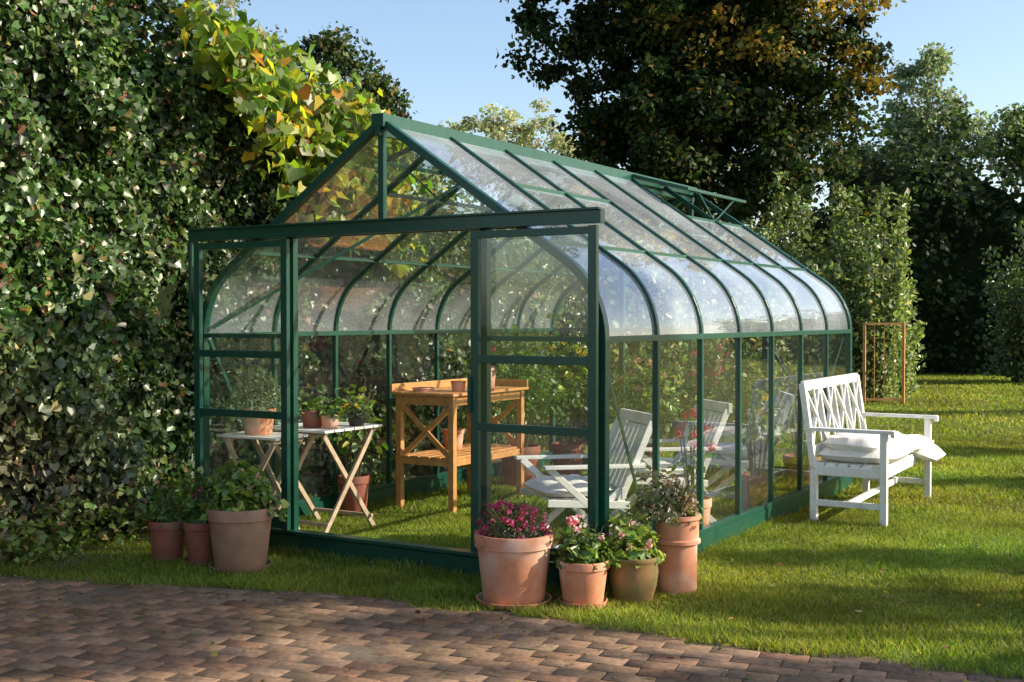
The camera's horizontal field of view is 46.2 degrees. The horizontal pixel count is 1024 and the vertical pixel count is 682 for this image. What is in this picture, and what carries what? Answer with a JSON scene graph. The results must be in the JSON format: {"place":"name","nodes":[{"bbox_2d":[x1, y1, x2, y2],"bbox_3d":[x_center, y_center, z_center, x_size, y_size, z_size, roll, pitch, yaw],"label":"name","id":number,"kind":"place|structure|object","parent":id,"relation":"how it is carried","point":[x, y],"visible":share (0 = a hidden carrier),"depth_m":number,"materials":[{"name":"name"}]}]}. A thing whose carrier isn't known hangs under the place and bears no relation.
{"place":"outdoors","nodes":[
{"label":"outdoors","id":0,"kind":"place"},
{"bbox_2d":[0,574,1023,681],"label":"brick patio","id":1,"kind":"structure","parent":0,"point":[136,633],"depth_m":5.36,"materials":[{"name":"brown brick"}]},
{"bbox_2d":[0,442,1023,681],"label":"fallen leaves","id":2,"kind":"object","parent":1,"relation":"on","point":[213,653],"visible":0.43,"depth_m":5.97,"materials":[{"name":"brown plant"}]},
{"bbox_2d":[0,372,1023,678],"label":"lawn ground","id":3,"kind":"structure","parent":0,"point":[960,431],"depth_m":7.33,"materials":[{"name":"green plant"}]},
{"bbox_2d":[0,473,219,572],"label":"ground ivy","id":4,"kind":"object","parent":3,"relation":"on","point":[39,538],"visible":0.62,"depth_m":7.56,"materials":[{"name":"green plant"}]},
{"bbox_2d":[91,0,147,27],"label":"maple tree","id":5,"kind":"object","parent":3,"relation":"on","point":[112,3],"visible":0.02,"depth_m":26.07,"materials":[{"name":"green plant"}]},
{"bbox_2d":[143,480,188,562],"bbox_3d":[-2.091,1.098,7.355,0.326,0.482,0.298,0,1,-19],"label":"potted sage","id":6,"kind":"object","parent":3,"relation":"on","point":[167,534],"visible":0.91,"depth_m":7.25,"materials":[{"name":"ceramic"}]},
{"bbox_2d":[180,466,215,566],"bbox_3d":[-1.862,1.050,7.233,0.261,0.580,0.255,0,1,0],"label":"potted mint","id":7,"kind":"object","parent":3,"relation":"on","point":[198,539],"visible":0.73,"depth_m":7.15,"materials":[{"name":"ceramic"}]},
{"bbox_2d":[144,0,301,65],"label":"birch tree","id":8,"kind":"object","parent":3,"relation":"on","point":[232,3],"visible":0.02,"depth_m":25.71,"materials":[{"name":"green plant"}]},
{"bbox_2d":[199,458,289,574],"bbox_3d":[-1.601,1.020,7.063,0.561,0.644,0.430,1,1,30],"label":"potted geranium","id":9,"kind":"object","parent":3,"relation":"on","point":[238,516],"visible":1,"depth_m":6.96,"materials":[{"name":"ceramic"}]},
{"bbox_2d":[216,431,307,528],"bbox_3d":[-1.657,0.978,7.972,0.520,0.717,0.318,1,1,31],"label":"folding table","id":10,"kind":"object","parent":3,"relation":"on","point":[274,438],"visible":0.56,"depth_m":7.94,"materials":[{"name":"white paint"}]},
{"bbox_2d":[221,367,304,434],"bbox_3d":[-1.654,0.393,7.995,0.570,0.446,0.493,0,1,0],"label":"potted thyme","id":11,"kind":"object","parent":10,"relation":"on","point":[257,426],"visible":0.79,"depth_m":7.90,"materials":[{"name":"plant"}]},
{"bbox_2d":[0,0,587,536],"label":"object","id":12,"kind":"object","parent":3,"relation":"on","point":[166,298],"visible":0.07,"depth_m":10.43,"materials":[{"name":"green plant"}]},
{"bbox_2d":[0,0,637,553],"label":"ivy leaves","id":13,"kind":"object","parent":3,"relation":"on","point":[150,408],"visible":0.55,"depth_m":8.38,"materials":[{"name":"green plant"}]},
{"bbox_2d":[167,0,437,297],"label":"grape vine","id":14,"kind":"object","parent":13,"relation":"attached to","point":[258,76],"visible":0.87,"depth_m":9.43,"materials":[{"name":"green plant"}]},
{"bbox_2d":[269,422,381,532],"bbox_3d":[-1.327,0.960,8.380,0.580,0.738,0.618,1,1,31],"label":"folding table","id":15,"kind":"object","parent":3,"relation":"on","point":[312,433],"visible":0.56,"depth_m":8.32,"materials":[{"name":"white paint"}]},
{"bbox_2d":[298,398,329,427],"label":"potted plant","id":16,"kind":"object","parent":15,"relation":"on","point":[309,418],"visible":0.74,"depth_m":8.21,"materials":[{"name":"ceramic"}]},
{"bbox_2d":[317,403,343,428],"bbox_3d":[-1.244,0.508,8.194,0.195,0.170,0.183,0,1,0],"label":"potted cyclamen","id":17,"kind":"object","parent":15,"relation":"on","point":[330,419],"visible":1,"depth_m":8.14,"materials":[{"name":"ceramic"}]},
{"bbox_2d":[343,390,375,425],"bbox_3d":[-1.083,0.465,8.397,0.220,0.249,0.236,-1,1,-27],"label":"potted marigold","id":18,"kind":"object","parent":15,"relation":"on","point":[356,415],"visible":1,"depth_m":8.34,"materials":[{"name":"plant"}]},
{"bbox_2d":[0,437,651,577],"bbox_3d":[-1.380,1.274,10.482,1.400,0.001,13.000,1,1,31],"label":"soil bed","id":19,"kind":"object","parent":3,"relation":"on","point":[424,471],"depth_m":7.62,"materials":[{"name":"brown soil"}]},
{"bbox_2d":[292,21,418,184],"bbox_3d":[-2.643,-2.041,19.938,2.178,6.382,2.296,-1,1,-38],"label":"cherry tree","id":20,"kind":"object","parent":3,"relation":"on","point":[328,47],"visible":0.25,"depth_m":19.74,"materials":[{"name":"green plant"}]},
{"bbox_2d":[329,379,387,516],"bbox_3d":[-1.212,0.795,9.022,0.419,1.024,0.468,-1,1,-41],"label":"potted fig","id":21,"kind":"object","parent":3,"relation":"on","point":[360,481],"visible":0.62,"depth_m":8.97,"materials":[{"name":"plant"}]},
{"bbox_2d":[390,378,528,513],"bbox_3d":[-0.401,0.811,9.611,0.586,0.970,1.120,1,1,31],"label":"potting table","id":22,"kind":"object","parent":3,"relation":"on","point":[443,394],"visible":0.76,"depth_m":9.29,"materials":[{"name":"brown wood"}]},
{"bbox_2d":[412,387,434,391],"bbox_3d":[-0.685,0.380,9.295,0.182,0.040,0.182,0,1,0],"label":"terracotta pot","id":23,"kind":"object","parent":22,"relation":"on","point":[423,389],"visible":0.94,"depth_m":9.23,"materials":[{"name":"ceramic"}]},
{"bbox_2d":[442,428,464,449],"bbox_3d":[-0.474,0.792,9.690,0.182,0.160,0.182,0,1,0],"label":"terracotta pot","id":24,"kind":"object","parent":22,"relation":"on","point":[460,432],"visible":0.61,"depth_m":9.64,"materials":[{"name":"ceramic"}]},
{"bbox_2d":[451,381,465,391],"bbox_3d":[-0.416,0.350,9.295,0.121,0.080,0.121,0,1,0],"label":"terracotta pot","id":25,"kind":"object","parent":22,"relation":"on","point":[458,386],"visible":1,"depth_m":9.25,"materials":[{"name":"ceramic"}]},
{"bbox_2d":[467,345,505,391],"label":"potted geranium","id":26,"kind":"object","parent":22,"relation":"on","point":[494,366],"visible":0.16,"depth_m":9.28,"materials":[{"name":"ceramic"}]},
{"bbox_2d":[472,493,562,610],"bbox_3d":[0.033,1.077,6.247,0.498,0.562,0.465,0,1,0],"label":"potted heather","id":27,"kind":"object","parent":3,"relation":"on","point":[513,555],"visible":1,"depth_m":6.09,"materials":[{"name":"ceramic"}]},
{"bbox_2d":[186,113,852,593],"bbox_3d":[0.420,-0.041,9.147,3.036,2.690,4.875,1,1,31],"label":"greenhouse","id":28,"kind":"object","parent":3,"relation":"on","point":[566,211],"visible":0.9,"depth_m":7.69,"materials":[{"name":"green paint"}]},
{"bbox_2d":[186,207,604,566],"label":"sliding doors","id":29,"kind":"structure","parent":28,"relation":"in","point":[585,215],"depth_m":6.76,"materials":[{"name":"green paint"}]},
{"bbox_2d":[685,219,743,376],"bbox_3d":[1.671,-0.361,9.946,0.482,1.300,0.424,0,1,0],"label":"hanging fuchsia","id":30,"kind":"object","parent":28,"relation":"hanging from","point":[713,363],"visible":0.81,"depth_m":9.86,"materials":[{"name":"plant"}]},
{"bbox_2d":[491,323,566,486],"bbox_3d":[0.097,0.551,10.679,0.779,1.448,0.678,0,1,0],"label":"potted citrus","id":31,"kind":"object","parent":3,"relation":"on","point":[509,468],"visible":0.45,"depth_m":10.57,"materials":[{"name":"plant"}]},
{"bbox_2d":[528,313,615,474],"bbox_3d":[0.479,0.496,11.355,0.747,1.531,0.816,-1,1,-33],"label":"potted dahlia","id":32,"kind":"object","parent":3,"relation":"on","point":[569,447],"visible":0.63,"depth_m":11.20,"materials":[{"name":"plant"}]},
{"bbox_2d":[514,408,651,547],"bbox_3d":[0.468,0.903,7.671,0.760,0.890,0.627,0,1,-17],"label":"garden chair","id":33,"kind":"object","parent":3,"relation":"on","point":[557,491],"visible":0.64,"depth_m":7.56,"materials":[{"name":"white paint"}]},
{"bbox_2d":[550,514,620,609],"bbox_3d":[0.362,1.126,6.193,0.326,0.467,0.337,-1,1,-26],"label":"potted pelargonium","id":34,"kind":"object","parent":3,"relation":"on","point":[583,566],"visible":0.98,"depth_m":6.09,"materials":[{"name":"ceramic"}]},
{"bbox_2d":[377,96,794,239],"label":"distant trees","id":35,"kind":"object","parent":3,"relation":"on","point":[497,129],"visible":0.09,"depth_m":57.15,"materials":[{"name":"green plant"}]},
{"bbox_2d":[409,174,776,438],"bbox_3d":[-1.782,-0.355,14.320,10.270,3.265,2.415,0,1,-14],"label":"mixed hedge","id":36,"kind":"object","parent":3,"relation":"on","point":[718,297],"visible":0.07,"depth_m":14.99,"materials":[{"name":"green plant"}]},
{"bbox_2d":[600,511,665,603],"bbox_3d":[0.634,1.133,6.320,0.342,0.451,0.332,0,1,0],"label":"potted begonia","id":37,"kind":"object","parent":3,"relation":"on","point":[633,577],"visible":0.91,"depth_m":6.22,"materials":[{"name":"plant"}]},
{"bbox_2d":[610,352,683,456],"bbox_3d":[1.230,0.683,11.115,0.758,1.167,0.637,0,1,22],"label":"potted dahlia","id":38,"kind":"object","parent":3,"relation":"on","point":[631,394],"visible":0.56,"depth_m":11.06,"materials":[{"name":"plant"}]},
{"bbox_2d":[559,262,752,442],"bbox_3d":[1.719,-0.230,14.321,2.537,2.915,2.327,0,1,0],"label":"climbing rose","id":39,"kind":"object","parent":3,"relation":"on","point":[612,275],"visible":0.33,"depth_m":14.06,"materials":[{"name":"green plant"}]},
{"bbox_2d":[426,193,891,375],"bbox_3d":[3.267,-1.300,28.775,11.448,4.878,4.143,0,1,-11],"label":"laurel hedge","id":40,"kind":"object","parent":3,"relation":"on","point":[825,241],"depth_m":29.18,"materials":[{"name":"green plant"}]},
{"bbox_2d":[625,465,707,594],"bbox_3d":[0.829,1.017,6.527,0.436,0.676,0.437,0,1,0],"label":"potted sedum","id":41,"kind":"object","parent":3,"relation":"on","point":[677,520],"visible":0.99,"depth_m":6.42,"materials":[{"name":"ceramic"}]},
{"bbox_2d":[609,399,731,525],"bbox_3d":[1.125,0.884,8.673,0.760,0.890,0.627,0,1,-15],"label":"garden chair","id":42,"kind":"object","parent":3,"relation":"on","point":[716,421],"visible":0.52,"depth_m":8.50,"materials":[{"name":"white paint"}]},
{"bbox_2d":[666,400,718,525],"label":"potted rose","id":43,"kind":"object","parent":3,"relation":"on","point":[691,468],"visible":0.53,"depth_m":7.85,"materials":[{"name":"plant"}]},
{"bbox_2d":[495,0,906,276],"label":"walnut tree","id":44,"kind":"object","parent":3,"relation":"on","point":[719,97],"visible":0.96,"depth_m":21.60,"materials":[{"name":"green plant"}]},
{"bbox_2d":[664,365,756,487],"bbox_3d":[1.728,0.708,10.575,0.765,1.139,0.618,1,1,39],"label":"potted fuchsia","id":45,"kind":"object","parent":3,"relation":"on","point":[714,469],"visible":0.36,"depth_m":10.50,"materials":[{"name":"plant"}]},
{"bbox_2d":[704,391,793,498],"bbox_3d":[1.852,0.863,9.732,0.785,0.890,0.656,0,1,0],"label":"garden chair","id":46,"kind":"object","parent":3,"relation":"on","point":[725,456],"visible":0.55,"depth_m":9.49,"materials":[{"name":"white paint"}]},
{"bbox_2d":[729,352,791,510],"bbox_3d":[1.883,0.695,9.121,0.470,1.221,0.423,0,1,0],"label":"potted tomato","id":47,"kind":"object","parent":3,"relation":"on","point":[754,487],"visible":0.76,"depth_m":9.03,"materials":[{"name":"plant"}]},
{"bbox_2d":[743,221,802,404],"bbox_3d":[4.210,-0.465,20.503,1.602,3.183,1.615,0,1,0],"label":"hazel shrub","id":48,"kind":"object","parent":3,"relation":"on","point":[773,299],"visible":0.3,"depth_m":20.38,"materials":[{"name":"green plant"}]},
{"bbox_2d":[741,165,852,397],"bbox_3d":[5.037,-0.970,21.350,2.089,4.239,1.949,0,1,24],"label":"hazel shrub","id":49,"kind":"object","parent":3,"relation":"on","point":[809,310],"visible":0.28,"depth_m":21.05,"materials":[{"name":"green plant"}]},
{"bbox_2d":[774,346,839,490],"bbox_3d":[2.511,0.662,10.344,0.616,1.239,0.566,0,1,0],"label":"potted pepper","id":50,"kind":"object","parent":3,"relation":"on","point":[790,462],"visible":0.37,"depth_m":10.23,"materials":[{"name":"plant"}]},
{"bbox_2d":[799,373,945,526],"bbox_3d":[2.830,0.794,9.261,0.792,1.018,1.629,1,1,30],"label":"garden bench","id":51,"kind":"object","parent":3,"relation":"on","point":[887,454],"visible":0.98,"depth_m":8.79,"materials":[{"name":"white paint"}]},
{"bbox_2d":[828,180,918,401],"bbox_3d":[6.329,-0.866,21.258,1.632,3.919,1.654,1,1,25],"label":"hazel shrub","id":52,"kind":"object","parent":3,"relation":"on","point":[864,306],"visible":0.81,"depth_m":20.98,"materials":[{"name":"green plant"}]},
{"bbox_2d":[862,323,904,403],"bbox_3d":[6.385,0.384,20.611,0.732,1.400,0.062,0,1,0],"label":"wooden trellis","id":53,"kind":"object","parent":3,"relation":"on","point":[901,399],"visible":0.93,"depth_m":20.60,"materials":[{"name":"brown wood"}]},
{"bbox_2d":[875,272,926,394],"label":"hazel shrub","id":54,"kind":"object","parent":3,"relation":"on","point":[920,331],"visible":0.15,"depth_m":22.91,"materials":[{"name":"green plant"}]},
{"bbox_2d":[818,83,1023,374],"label":"yew hedge","id":55,"kind":"object","parent":3,"relation":"on","point":[961,215],"visible":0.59,"depth_m":31.89,"materials":[{"name":"green plant"}]},
{"bbox_2d":[859,42,1009,175],"bbox_3d":[13.287,-4.297,37.850,4.690,10.207,2.913,0,1,0],"label":"willow tree","id":56,"kind":"object","parent":3,"relation":"on","point":[931,61],"visible":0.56,"depth_m":37.37,"materials":[{"name":"green plant"}]},
{"bbox_2d":[970,102,1023,189],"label":"ash tree","id":57,"kind":"object","parent":3,"relation":"on","point":[1014,120],"visible":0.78,"depth_m":37.61,"materials":[{"name":"green plant"}]},
{"bbox_2d":[972,220,1023,382],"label":"forsythia shrub","id":58,"kind":"object","parent":3,"relation":"on","point":[1008,304],"visible":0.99,"depth_m":27.22,"materials":[{"name":"green plant"}]},
{"bbox_2d":[97,0,1023,245],"label":"sky","id":59,"kind":"structure","parent":0,"point":[443,52],"materials":[{"name":"blue"}]}
]}

